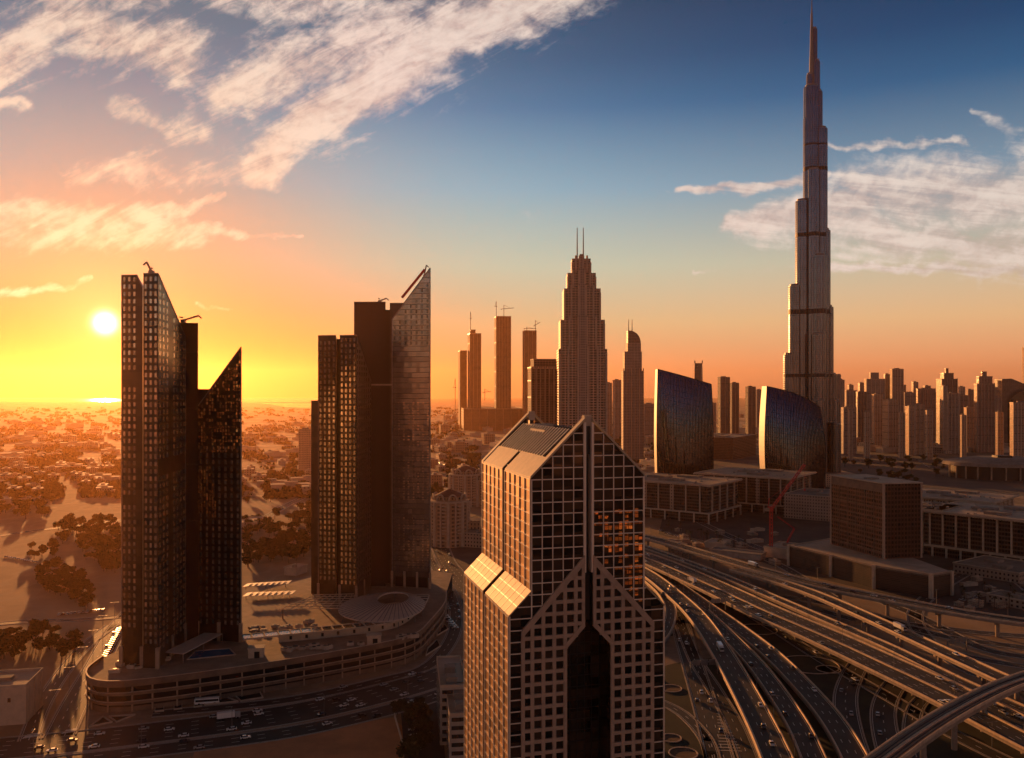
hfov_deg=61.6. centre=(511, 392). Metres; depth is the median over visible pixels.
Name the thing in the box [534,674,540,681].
window
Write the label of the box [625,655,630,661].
window
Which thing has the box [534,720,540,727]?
window
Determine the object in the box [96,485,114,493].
house
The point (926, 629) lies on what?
kerb
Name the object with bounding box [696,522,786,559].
kerb
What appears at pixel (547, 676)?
window
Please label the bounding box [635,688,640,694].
window
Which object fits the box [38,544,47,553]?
tree
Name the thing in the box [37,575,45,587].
tree
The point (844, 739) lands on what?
flyover ramp
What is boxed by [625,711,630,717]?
window
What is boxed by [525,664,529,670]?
window
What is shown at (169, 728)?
car
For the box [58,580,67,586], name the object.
tree
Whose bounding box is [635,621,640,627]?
window
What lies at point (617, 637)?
window
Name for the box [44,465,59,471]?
house
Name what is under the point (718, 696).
road marking
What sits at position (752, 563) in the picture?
lorry
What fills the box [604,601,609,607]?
window
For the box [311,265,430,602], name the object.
skyscraper
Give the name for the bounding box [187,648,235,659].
swimming pool
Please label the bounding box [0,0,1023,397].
sky
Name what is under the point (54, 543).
tree
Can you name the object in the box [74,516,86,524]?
tree
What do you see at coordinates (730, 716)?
road
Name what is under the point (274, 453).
house
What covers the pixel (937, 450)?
house
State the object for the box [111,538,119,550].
tree
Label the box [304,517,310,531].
tree
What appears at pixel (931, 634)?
kerb
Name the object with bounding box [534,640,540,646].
window
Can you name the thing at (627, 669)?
window
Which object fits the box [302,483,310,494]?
house
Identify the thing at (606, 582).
window
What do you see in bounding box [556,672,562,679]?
window
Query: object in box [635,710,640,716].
window
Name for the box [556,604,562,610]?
window
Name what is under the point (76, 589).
tree
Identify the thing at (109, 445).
house
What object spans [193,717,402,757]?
sand lot
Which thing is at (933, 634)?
road marking
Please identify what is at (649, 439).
house
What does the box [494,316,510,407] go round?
skyscraper
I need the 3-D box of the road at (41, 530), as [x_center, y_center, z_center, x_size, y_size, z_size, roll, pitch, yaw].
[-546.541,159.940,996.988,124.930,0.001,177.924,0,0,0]
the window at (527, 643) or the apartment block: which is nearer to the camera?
the window at (527, 643)
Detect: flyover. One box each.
[645,534,1023,636]
[645,545,1023,713]
[645,551,1023,754]
[729,568,1023,697]
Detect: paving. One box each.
[243,575,310,595]
[665,628,711,665]
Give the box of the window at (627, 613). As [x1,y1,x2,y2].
[625,610,630,617]
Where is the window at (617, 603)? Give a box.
[614,600,620,606]
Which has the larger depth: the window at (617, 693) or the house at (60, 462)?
the house at (60, 462)
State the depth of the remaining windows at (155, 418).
467.28 m
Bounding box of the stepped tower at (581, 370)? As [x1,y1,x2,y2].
[556,228,606,432]
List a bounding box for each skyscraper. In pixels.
[119,262,242,668]
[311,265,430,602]
[494,316,510,407]
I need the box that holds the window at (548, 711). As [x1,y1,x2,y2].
[545,708,551,714]
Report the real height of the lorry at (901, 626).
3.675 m
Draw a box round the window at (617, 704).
[614,701,620,707]
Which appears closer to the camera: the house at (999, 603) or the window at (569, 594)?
the window at (569, 594)
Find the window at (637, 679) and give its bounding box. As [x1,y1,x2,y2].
[635,677,640,683]
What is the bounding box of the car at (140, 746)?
[138,744,149,748]
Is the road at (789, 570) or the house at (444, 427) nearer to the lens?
the road at (789, 570)
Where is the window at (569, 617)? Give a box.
[567,614,572,621]
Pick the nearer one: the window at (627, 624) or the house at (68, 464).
the window at (627, 624)
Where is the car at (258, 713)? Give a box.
[254,711,263,715]
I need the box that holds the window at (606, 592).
[604,589,609,596]
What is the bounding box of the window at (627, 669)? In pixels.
[625,666,630,672]
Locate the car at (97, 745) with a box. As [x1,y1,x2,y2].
[88,743,99,748]
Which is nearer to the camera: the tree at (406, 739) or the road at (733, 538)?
the tree at (406, 739)
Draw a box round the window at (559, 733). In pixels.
[556,730,562,736]
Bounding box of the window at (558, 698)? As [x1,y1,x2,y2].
[556,695,562,702]
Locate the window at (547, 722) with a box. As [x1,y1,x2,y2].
[545,719,551,726]
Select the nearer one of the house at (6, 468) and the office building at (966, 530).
the office building at (966, 530)
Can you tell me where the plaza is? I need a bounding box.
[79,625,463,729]
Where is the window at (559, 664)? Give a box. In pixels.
[556,661,562,667]
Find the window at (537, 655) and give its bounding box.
[534,651,540,658]
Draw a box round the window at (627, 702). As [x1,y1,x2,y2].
[625,700,630,706]
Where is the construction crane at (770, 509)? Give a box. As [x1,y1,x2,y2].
[765,463,805,546]
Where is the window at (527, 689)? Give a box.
[525,687,529,693]
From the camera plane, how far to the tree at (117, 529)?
940.06 m
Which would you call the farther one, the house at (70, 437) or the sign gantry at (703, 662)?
the house at (70, 437)
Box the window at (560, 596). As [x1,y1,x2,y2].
[556,592,562,599]
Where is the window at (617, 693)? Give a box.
[614,690,620,696]
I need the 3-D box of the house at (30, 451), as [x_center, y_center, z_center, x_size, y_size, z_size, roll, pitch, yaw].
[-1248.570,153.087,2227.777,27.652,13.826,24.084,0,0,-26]
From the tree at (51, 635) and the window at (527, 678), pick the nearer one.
the window at (527, 678)
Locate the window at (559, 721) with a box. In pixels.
[556,718,562,724]
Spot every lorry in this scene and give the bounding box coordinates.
[217,710,240,720]
[687,576,696,582]
[717,641,723,651]
[748,561,757,566]
[893,621,906,631]
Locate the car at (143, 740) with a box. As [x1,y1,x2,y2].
[136,738,146,742]
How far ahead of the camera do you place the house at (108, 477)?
1556.79 m
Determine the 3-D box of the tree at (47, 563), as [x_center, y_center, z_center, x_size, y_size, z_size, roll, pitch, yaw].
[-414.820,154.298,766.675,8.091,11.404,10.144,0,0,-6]
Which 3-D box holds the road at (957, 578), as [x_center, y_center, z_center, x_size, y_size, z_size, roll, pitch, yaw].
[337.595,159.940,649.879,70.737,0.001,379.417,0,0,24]
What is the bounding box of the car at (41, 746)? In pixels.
[32,744,44,749]
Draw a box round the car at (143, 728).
[138,726,148,730]
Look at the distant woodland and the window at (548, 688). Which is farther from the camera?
the distant woodland
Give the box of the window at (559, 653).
[556,650,562,656]
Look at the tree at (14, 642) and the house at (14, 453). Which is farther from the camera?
the house at (14, 453)
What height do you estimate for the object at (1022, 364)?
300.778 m
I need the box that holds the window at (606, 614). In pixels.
[604,612,609,618]
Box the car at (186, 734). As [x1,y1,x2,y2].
[178,732,188,737]
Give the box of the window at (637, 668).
[635,665,640,671]
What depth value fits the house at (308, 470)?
1648.35 m
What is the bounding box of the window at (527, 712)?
[525,710,529,716]
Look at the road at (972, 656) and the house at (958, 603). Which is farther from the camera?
the house at (958, 603)
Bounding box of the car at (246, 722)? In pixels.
[241,720,251,724]
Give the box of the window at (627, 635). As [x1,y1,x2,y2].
[625,633,630,639]
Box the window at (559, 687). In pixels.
[556,684,562,690]
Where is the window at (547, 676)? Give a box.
[545,673,551,680]
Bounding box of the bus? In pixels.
[194,696,219,704]
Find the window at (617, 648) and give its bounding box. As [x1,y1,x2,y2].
[614,645,620,651]
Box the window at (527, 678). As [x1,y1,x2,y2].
[525,675,529,682]
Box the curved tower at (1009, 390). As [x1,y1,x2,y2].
[994,379,1023,446]
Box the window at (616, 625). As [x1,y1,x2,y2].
[614,622,620,629]
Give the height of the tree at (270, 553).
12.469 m
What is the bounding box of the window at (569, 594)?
[567,592,572,598]
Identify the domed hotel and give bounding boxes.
[431,489,479,547]
[448,466,481,507]
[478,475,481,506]
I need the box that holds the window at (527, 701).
[525,698,529,705]
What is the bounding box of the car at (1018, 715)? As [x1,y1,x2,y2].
[1013,713,1023,718]
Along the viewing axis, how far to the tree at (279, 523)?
996.96 m
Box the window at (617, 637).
[614,634,620,640]
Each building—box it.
[85,570,451,712]
[464,527,481,547]
[644,472,742,523]
[693,467,816,513]
[714,433,755,459]
[763,541,796,558]
[784,488,829,521]
[787,474,953,598]
[922,487,1019,505]
[922,501,962,552]
[922,501,1023,560]
[952,555,1023,583]
[986,589,1023,609]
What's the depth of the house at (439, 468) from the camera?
1748.33 m
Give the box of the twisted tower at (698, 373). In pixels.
[694,360,702,380]
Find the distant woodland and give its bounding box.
[0,407,653,498]
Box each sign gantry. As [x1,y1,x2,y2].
[690,659,717,674]
[709,598,725,609]
[844,620,862,630]
[947,637,967,649]
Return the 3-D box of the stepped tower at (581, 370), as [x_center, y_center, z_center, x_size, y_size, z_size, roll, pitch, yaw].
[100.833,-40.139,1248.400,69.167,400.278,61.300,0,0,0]
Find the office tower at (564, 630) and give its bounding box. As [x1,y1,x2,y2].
[464,411,664,757]
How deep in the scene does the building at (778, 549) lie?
835.55 m
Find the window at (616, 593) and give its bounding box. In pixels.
[614,589,620,595]
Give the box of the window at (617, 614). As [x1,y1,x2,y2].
[614,611,620,617]
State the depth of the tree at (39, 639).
530.24 m
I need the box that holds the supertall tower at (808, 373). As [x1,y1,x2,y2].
[783,0,853,486]
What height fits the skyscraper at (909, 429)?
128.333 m
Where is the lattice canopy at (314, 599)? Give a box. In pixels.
[279,594,356,618]
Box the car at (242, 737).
[240,735,250,739]
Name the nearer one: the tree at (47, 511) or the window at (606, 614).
the window at (606, 614)
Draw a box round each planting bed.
[665,684,681,692]
[665,733,681,742]
[668,747,697,757]
[744,624,777,634]
[786,655,839,673]
[816,665,840,673]
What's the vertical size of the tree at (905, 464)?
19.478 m
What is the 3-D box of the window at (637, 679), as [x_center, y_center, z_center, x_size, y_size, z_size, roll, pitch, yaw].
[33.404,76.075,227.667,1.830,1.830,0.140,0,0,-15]
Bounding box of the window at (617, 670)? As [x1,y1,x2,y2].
[614,667,620,673]
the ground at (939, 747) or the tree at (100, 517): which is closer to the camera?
the ground at (939, 747)
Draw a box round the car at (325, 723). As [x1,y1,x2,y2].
[322,721,332,725]
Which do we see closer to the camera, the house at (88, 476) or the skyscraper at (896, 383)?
the house at (88, 476)
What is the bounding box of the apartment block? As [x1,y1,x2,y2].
[436,655,463,757]
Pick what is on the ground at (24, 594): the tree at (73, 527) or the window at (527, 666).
the tree at (73, 527)
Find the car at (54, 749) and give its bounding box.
[45,747,57,752]
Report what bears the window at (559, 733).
in the office tower at (564, 630)
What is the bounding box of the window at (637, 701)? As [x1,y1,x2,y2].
[635,699,640,705]
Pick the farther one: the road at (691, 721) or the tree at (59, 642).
the tree at (59, 642)
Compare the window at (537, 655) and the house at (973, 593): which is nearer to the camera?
the window at (537, 655)
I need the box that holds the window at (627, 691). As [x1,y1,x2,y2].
[625,689,630,695]
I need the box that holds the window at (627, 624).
[625,622,630,628]
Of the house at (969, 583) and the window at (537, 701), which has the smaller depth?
the window at (537, 701)
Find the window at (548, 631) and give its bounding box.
[545,627,551,634]
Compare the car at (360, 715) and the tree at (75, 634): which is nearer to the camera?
the car at (360, 715)
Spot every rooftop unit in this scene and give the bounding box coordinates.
[108,668,121,672]
[127,663,135,668]
[134,664,141,669]
[249,628,258,632]
[276,625,286,629]
[287,647,293,652]
[295,623,302,627]
[309,642,319,646]
[322,645,332,650]
[347,641,353,645]
[410,632,418,638]
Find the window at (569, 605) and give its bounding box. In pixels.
[567,603,572,609]
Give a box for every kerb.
[0,519,119,535]
[0,658,463,757]
[2,615,115,624]
[17,624,119,741]
[34,688,436,757]
[42,611,120,737]
[151,546,463,717]
[432,548,463,614]
[649,588,734,757]
[664,534,1022,637]
[665,700,720,757]
[675,620,758,757]
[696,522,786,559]
[739,611,1012,757]
[785,595,1023,649]
[816,609,1023,668]
[832,663,869,752]
[869,680,904,748]
[874,601,1023,658]
[901,696,928,729]
[906,573,988,680]
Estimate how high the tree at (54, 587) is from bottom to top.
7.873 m
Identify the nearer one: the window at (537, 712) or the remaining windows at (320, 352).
the window at (537, 712)
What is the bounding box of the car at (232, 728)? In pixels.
[226,726,236,730]
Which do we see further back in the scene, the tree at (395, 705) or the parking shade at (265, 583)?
the parking shade at (265, 583)
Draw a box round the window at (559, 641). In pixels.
[556,638,562,644]
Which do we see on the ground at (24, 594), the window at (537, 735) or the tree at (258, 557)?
the tree at (258, 557)
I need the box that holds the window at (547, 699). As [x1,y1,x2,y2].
[545,696,551,703]
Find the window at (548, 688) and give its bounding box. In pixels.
[545,685,551,691]
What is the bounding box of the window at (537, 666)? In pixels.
[534,663,540,669]
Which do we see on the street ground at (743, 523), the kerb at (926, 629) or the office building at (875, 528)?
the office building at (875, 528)
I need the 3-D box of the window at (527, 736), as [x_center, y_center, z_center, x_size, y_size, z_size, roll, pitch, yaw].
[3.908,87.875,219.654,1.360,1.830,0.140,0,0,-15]
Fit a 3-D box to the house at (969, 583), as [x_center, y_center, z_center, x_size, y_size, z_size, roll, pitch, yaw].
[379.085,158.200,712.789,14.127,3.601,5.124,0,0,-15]
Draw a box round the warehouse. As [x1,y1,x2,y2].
[0,667,42,725]
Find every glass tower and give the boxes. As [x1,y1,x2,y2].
[654,369,713,474]
[759,386,825,488]
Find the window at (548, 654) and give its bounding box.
[545,650,551,657]
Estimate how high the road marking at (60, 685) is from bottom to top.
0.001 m
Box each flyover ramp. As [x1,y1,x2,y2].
[645,567,793,757]
[645,580,676,641]
[666,579,867,757]
[703,609,826,757]
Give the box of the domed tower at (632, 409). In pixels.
[621,319,643,461]
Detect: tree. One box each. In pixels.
[0,630,8,635]
[0,638,10,658]
[0,641,11,659]
[2,504,9,512]
[3,627,15,635]
[6,646,21,659]
[8,488,16,493]
[8,492,16,498]
[8,627,22,635]
[10,479,18,484]
[11,638,24,646]
[14,629,34,644]
[15,643,26,652]
[16,498,25,504]
[17,491,27,497]
[19,506,30,518]
[21,500,32,508]
[26,549,40,555]
[27,541,35,547]
[27,624,43,637]
[28,618,40,636]
[30,491,40,496]
[31,477,40,482]
[31,641,44,653]
[32,619,50,636]
[33,636,45,650]
[34,498,45,506]
[34,566,46,576]
[35,509,46,516]
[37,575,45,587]
[38,508,50,515]
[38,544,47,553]
[39,576,51,591]
[42,560,51,568]
[43,485,52,490]
[43,491,50,498]
[43,639,55,649]
[44,585,52,591]
[46,539,59,549]
[47,495,55,501]
[47,632,59,647]
[49,579,59,585]
[49,625,61,632]
[50,556,63,567]
[51,585,61,594]
[52,573,63,579]
[53,520,64,529]
[53,637,65,650]
[54,587,65,595]
[56,646,69,659]
[57,568,69,573]
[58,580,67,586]
[59,531,69,543]
[59,563,70,568]
[61,638,72,655]
[62,570,72,579]
[63,513,74,518]
[63,521,76,532]
[65,628,83,648]
[66,575,75,580]
[66,579,80,588]
[68,592,82,602]
[69,525,81,532]
[69,566,76,572]
[69,640,83,651]
[70,586,83,599]
[72,568,86,575]
[72,573,82,578]
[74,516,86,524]
[75,535,87,551]
[76,532,88,538]
[77,597,89,609]
[78,581,88,590]
[80,521,95,532]
[81,533,91,540]
[81,593,95,606]
[85,585,95,592]
[88,551,96,560]
[91,529,99,534]
[91,537,105,546]
[92,522,100,528]
[93,512,106,523]
[94,546,111,557]
[98,560,109,571]
[99,559,110,571]
[100,542,114,549]
[104,514,113,521]
[104,536,112,543]
[104,551,114,559]
[107,524,116,530]
[108,516,116,523]
[108,560,120,572]
[110,526,120,534]
[110,553,120,561]
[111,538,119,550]
[242,523,253,532]
[242,529,252,544]
[242,551,253,566]
[242,560,251,566]
[243,495,250,502]
[243,545,255,551]
[249,541,260,546]
[253,524,260,533]
[253,549,262,554]
[255,554,262,562]
[260,537,273,543]
[261,516,274,525]
[263,478,271,484]
[263,523,274,536]
[263,548,276,561]
[264,488,273,495]
[266,494,274,501]
[268,525,281,535]
[272,507,280,515]
[272,521,282,525]
[273,491,281,498]
[282,546,296,562]
[285,542,295,547]
[289,531,301,541]
[291,518,302,526]
[295,534,309,543]
[295,545,302,558]
[296,502,304,509]
[297,512,306,520]
[298,528,309,535]
[298,543,309,556]
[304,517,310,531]
[390,700,402,714]
[395,740,421,757]
[397,698,407,710]
[401,700,418,730]
[402,733,413,743]
[407,719,419,731]
[414,696,424,702]
[414,702,432,719]
[841,456,849,465]
[864,459,872,467]
[876,470,882,475]
[884,457,890,465]
[901,461,909,467]
[909,462,915,470]
[1004,592,1013,607]
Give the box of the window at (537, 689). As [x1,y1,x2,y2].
[534,686,540,692]
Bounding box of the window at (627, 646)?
[625,644,630,650]
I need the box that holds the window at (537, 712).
[534,709,540,715]
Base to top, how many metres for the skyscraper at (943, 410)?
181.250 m
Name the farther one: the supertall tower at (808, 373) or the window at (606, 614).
the supertall tower at (808, 373)
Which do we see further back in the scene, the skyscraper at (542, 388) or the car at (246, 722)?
the skyscraper at (542, 388)
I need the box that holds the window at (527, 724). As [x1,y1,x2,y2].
[525,722,529,728]
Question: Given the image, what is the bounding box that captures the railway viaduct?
[863,670,1023,757]
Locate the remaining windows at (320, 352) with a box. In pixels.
[320,352,428,584]
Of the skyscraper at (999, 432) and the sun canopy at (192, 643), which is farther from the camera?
the skyscraper at (999, 432)
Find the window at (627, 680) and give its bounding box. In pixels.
[625,677,630,684]
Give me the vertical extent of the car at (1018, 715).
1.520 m
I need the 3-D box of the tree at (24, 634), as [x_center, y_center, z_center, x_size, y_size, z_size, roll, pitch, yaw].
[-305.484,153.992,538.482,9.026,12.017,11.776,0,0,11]
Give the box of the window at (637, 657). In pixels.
[635,654,640,660]
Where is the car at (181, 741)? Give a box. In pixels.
[179,739,189,743]
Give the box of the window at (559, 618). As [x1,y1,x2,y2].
[556,615,562,622]
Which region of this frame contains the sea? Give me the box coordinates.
[0,399,317,401]
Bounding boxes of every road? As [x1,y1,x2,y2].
[0,519,120,535]
[0,615,120,624]
[0,660,463,757]
[21,625,115,740]
[44,689,436,757]
[45,613,120,737]
[152,548,461,716]
[242,497,304,533]
[433,548,463,610]
[651,589,732,757]
[665,701,718,757]
[666,534,1023,637]
[676,621,756,757]
[698,522,763,550]
[745,614,1008,757]
[781,595,1023,648]
[819,610,1023,667]
[834,664,868,752]
[871,681,902,747]
[879,602,1023,657]
[903,697,927,757]
[907,573,976,675]
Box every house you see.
[0,451,23,455]
[0,472,14,479]
[0,495,41,504]
[1,466,13,472]
[2,436,10,440]
[6,485,26,493]
[7,420,20,422]
[8,456,23,462]
[9,435,33,439]
[13,460,26,466]
[13,463,28,469]
[15,442,39,447]
[18,476,31,482]
[20,454,31,458]
[23,466,38,472]
[24,430,43,434]
[24,449,36,454]
[25,482,40,487]
[27,420,43,423]
[32,486,43,491]
[33,452,52,454]
[33,470,44,475]
[38,436,46,440]
[41,426,55,428]
[42,441,53,447]
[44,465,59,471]
[48,472,58,477]
[53,439,60,443]
[56,461,65,465]
[58,462,82,465]
[60,441,81,446]
[60,465,70,470]
[63,434,76,440]
[65,423,83,426]
[75,471,85,479]
[80,473,93,480]
[82,440,97,447]
[85,431,100,434]
[86,466,98,472]
[89,427,101,432]
[90,461,97,466]
[93,473,111,476]
[93,475,119,480]
[95,476,106,482]
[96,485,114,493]
[99,441,107,447]
[101,448,119,452]
[105,464,113,467]
[106,443,115,447]
[112,432,119,437]
[242,445,254,450]
[242,476,246,483]
[242,516,263,529]
[243,436,252,440]
[244,432,255,437]
[244,467,258,475]
[251,472,266,481]
[257,478,286,486]
[263,450,285,456]
[270,481,309,489]
[277,458,285,464]
[284,447,297,453]
[284,563,307,575]
[291,475,310,482]
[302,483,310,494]
[304,468,310,474]
[431,437,439,444]
[431,443,446,451]
[431,458,437,467]
[431,472,441,485]
[434,445,451,452]
[435,465,448,471]
[436,452,446,458]
[439,423,449,432]
[440,438,463,444]
[444,415,450,419]
[445,440,455,447]
[447,432,457,436]
[452,440,464,451]
[465,438,481,445]
[470,432,480,435]
[481,432,494,443]
[482,426,492,430]
[490,441,499,448]
[503,428,511,433]
[641,459,654,465]
[641,466,654,472]
[644,451,653,457]
[645,435,653,444]
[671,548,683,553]
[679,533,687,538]
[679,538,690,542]
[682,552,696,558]
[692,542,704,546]
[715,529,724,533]
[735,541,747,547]
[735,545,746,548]
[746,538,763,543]
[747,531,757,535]
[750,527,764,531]
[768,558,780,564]
[857,444,881,451]
[876,446,896,452]
[933,445,950,453]
[954,600,963,606]
[959,446,973,451]
[959,581,977,586]
[961,595,971,600]
[964,605,974,610]
[965,591,985,597]
[968,598,983,607]
[970,575,982,581]
[985,585,995,590]
[991,599,1006,608]
[1004,448,1009,452]
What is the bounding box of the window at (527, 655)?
[525,652,529,659]
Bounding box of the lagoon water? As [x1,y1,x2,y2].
[264,403,310,407]
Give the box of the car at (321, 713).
[316,711,326,715]
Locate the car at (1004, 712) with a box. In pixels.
[998,709,1008,714]
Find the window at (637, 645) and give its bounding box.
[635,643,640,649]
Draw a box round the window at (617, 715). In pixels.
[614,712,620,718]
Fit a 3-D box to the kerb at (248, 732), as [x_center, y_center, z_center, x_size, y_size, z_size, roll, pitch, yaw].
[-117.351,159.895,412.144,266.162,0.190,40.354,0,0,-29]
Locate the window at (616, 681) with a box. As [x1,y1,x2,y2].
[614,678,620,685]
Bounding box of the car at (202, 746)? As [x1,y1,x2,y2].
[193,744,204,749]
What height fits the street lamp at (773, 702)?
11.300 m
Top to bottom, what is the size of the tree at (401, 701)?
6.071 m
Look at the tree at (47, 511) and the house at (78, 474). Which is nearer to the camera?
the tree at (47, 511)
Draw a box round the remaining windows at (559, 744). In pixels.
[525,720,649,757]
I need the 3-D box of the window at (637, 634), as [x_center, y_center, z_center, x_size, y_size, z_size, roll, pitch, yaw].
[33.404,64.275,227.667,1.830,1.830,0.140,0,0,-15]
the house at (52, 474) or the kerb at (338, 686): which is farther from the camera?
the house at (52, 474)
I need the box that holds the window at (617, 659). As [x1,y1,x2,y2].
[614,656,620,662]
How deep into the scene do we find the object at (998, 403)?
2499.57 m
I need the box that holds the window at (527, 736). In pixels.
[525,733,529,739]
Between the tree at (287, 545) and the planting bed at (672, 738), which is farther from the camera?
the tree at (287, 545)
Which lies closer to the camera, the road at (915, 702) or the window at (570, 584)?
the window at (570, 584)
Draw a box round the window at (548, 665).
[545,662,551,668]
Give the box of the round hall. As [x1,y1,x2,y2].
[941,455,1023,480]
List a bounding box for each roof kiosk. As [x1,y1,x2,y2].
[247,644,264,658]
[366,632,381,644]
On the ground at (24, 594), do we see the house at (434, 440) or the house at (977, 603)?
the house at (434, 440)
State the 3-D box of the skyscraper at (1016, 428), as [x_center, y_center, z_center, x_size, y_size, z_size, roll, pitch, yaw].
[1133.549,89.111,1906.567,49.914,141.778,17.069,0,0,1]
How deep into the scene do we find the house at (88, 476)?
1561.44 m
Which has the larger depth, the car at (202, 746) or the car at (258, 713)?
the car at (258, 713)
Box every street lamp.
[768,695,779,716]
[788,733,800,757]
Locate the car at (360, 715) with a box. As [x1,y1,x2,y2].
[357,713,366,717]
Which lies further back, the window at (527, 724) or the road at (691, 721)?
the road at (691, 721)
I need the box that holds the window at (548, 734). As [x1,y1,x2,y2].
[545,731,551,737]
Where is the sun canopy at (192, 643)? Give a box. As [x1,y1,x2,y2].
[166,633,222,662]
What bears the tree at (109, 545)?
on the ground at (24, 594)
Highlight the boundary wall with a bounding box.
[394,713,402,741]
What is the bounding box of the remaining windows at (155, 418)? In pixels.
[123,302,238,649]
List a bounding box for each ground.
[0,398,1023,757]
[401,702,444,757]
[432,515,481,624]
[644,551,1023,757]
[659,511,1023,617]
[714,441,1023,495]
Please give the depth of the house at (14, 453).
2176.35 m
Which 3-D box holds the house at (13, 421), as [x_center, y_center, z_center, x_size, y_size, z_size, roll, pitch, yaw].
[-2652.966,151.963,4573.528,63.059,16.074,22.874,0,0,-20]
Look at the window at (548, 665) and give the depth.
221.05 m
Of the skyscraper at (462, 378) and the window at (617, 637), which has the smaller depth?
the window at (617, 637)
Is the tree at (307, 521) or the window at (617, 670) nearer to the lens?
the window at (617, 670)
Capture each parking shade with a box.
[242,590,295,596]
[243,580,291,586]
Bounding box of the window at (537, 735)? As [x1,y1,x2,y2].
[534,732,540,738]
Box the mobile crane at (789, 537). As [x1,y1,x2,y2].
[778,516,794,542]
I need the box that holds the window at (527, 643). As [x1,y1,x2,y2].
[525,641,529,647]
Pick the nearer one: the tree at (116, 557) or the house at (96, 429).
the tree at (116, 557)
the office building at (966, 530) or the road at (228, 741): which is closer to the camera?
the road at (228, 741)
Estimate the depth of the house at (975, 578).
730.49 m
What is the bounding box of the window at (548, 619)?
[545,616,551,622]
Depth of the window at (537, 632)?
220.30 m
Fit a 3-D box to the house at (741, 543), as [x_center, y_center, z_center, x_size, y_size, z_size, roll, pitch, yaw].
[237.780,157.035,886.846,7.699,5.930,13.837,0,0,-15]
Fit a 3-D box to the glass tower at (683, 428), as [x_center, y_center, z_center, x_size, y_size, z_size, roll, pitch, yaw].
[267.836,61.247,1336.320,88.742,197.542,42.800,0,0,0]
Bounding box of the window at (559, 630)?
[556,627,562,633]
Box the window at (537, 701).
[534,697,540,704]
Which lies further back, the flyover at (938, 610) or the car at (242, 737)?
the flyover at (938, 610)
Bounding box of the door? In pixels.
[254,652,259,657]
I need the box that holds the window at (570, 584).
[567,580,572,587]
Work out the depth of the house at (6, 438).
2804.79 m
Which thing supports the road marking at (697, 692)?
on the road at (708, 714)
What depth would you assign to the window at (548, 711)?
221.05 m
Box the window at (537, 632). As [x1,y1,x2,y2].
[534,628,540,635]
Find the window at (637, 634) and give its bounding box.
[635,632,640,638]
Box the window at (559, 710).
[556,707,562,713]
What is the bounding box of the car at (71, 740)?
[66,738,77,742]
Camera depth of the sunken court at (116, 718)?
423.05 m
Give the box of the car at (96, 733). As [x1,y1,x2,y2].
[94,731,104,735]
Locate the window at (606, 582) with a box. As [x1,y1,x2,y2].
[604,578,609,584]
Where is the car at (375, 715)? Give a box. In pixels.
[371,713,381,717]
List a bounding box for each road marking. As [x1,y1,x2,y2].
[0,659,463,757]
[20,625,116,740]
[22,728,76,738]
[45,617,120,736]
[47,692,435,757]
[154,549,461,716]
[434,549,463,608]
[653,591,731,757]
[667,702,717,757]
[676,620,755,757]
[697,540,1009,636]
[717,710,735,750]
[747,615,1009,757]
[787,595,1021,648]
[835,663,867,752]
[872,681,902,744]
[881,603,1023,657]
[904,702,926,756]
[908,575,976,676]
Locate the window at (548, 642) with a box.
[545,639,551,645]
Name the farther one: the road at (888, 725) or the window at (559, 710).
the road at (888, 725)
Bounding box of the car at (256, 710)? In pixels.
[252,708,262,712]
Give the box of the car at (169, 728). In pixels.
[164,727,174,731]
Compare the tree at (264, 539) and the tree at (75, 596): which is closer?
the tree at (75, 596)
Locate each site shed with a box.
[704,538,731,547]
[709,546,766,560]
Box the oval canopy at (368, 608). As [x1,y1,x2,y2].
[338,591,424,627]
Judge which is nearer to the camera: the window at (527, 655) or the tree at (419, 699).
the window at (527, 655)
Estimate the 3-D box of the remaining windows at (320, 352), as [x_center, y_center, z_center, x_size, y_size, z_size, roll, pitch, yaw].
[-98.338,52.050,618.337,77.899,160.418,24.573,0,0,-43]
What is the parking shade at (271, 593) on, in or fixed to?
on the podium building at (175, 680)
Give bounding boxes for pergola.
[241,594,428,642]
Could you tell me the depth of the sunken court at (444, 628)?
580.11 m

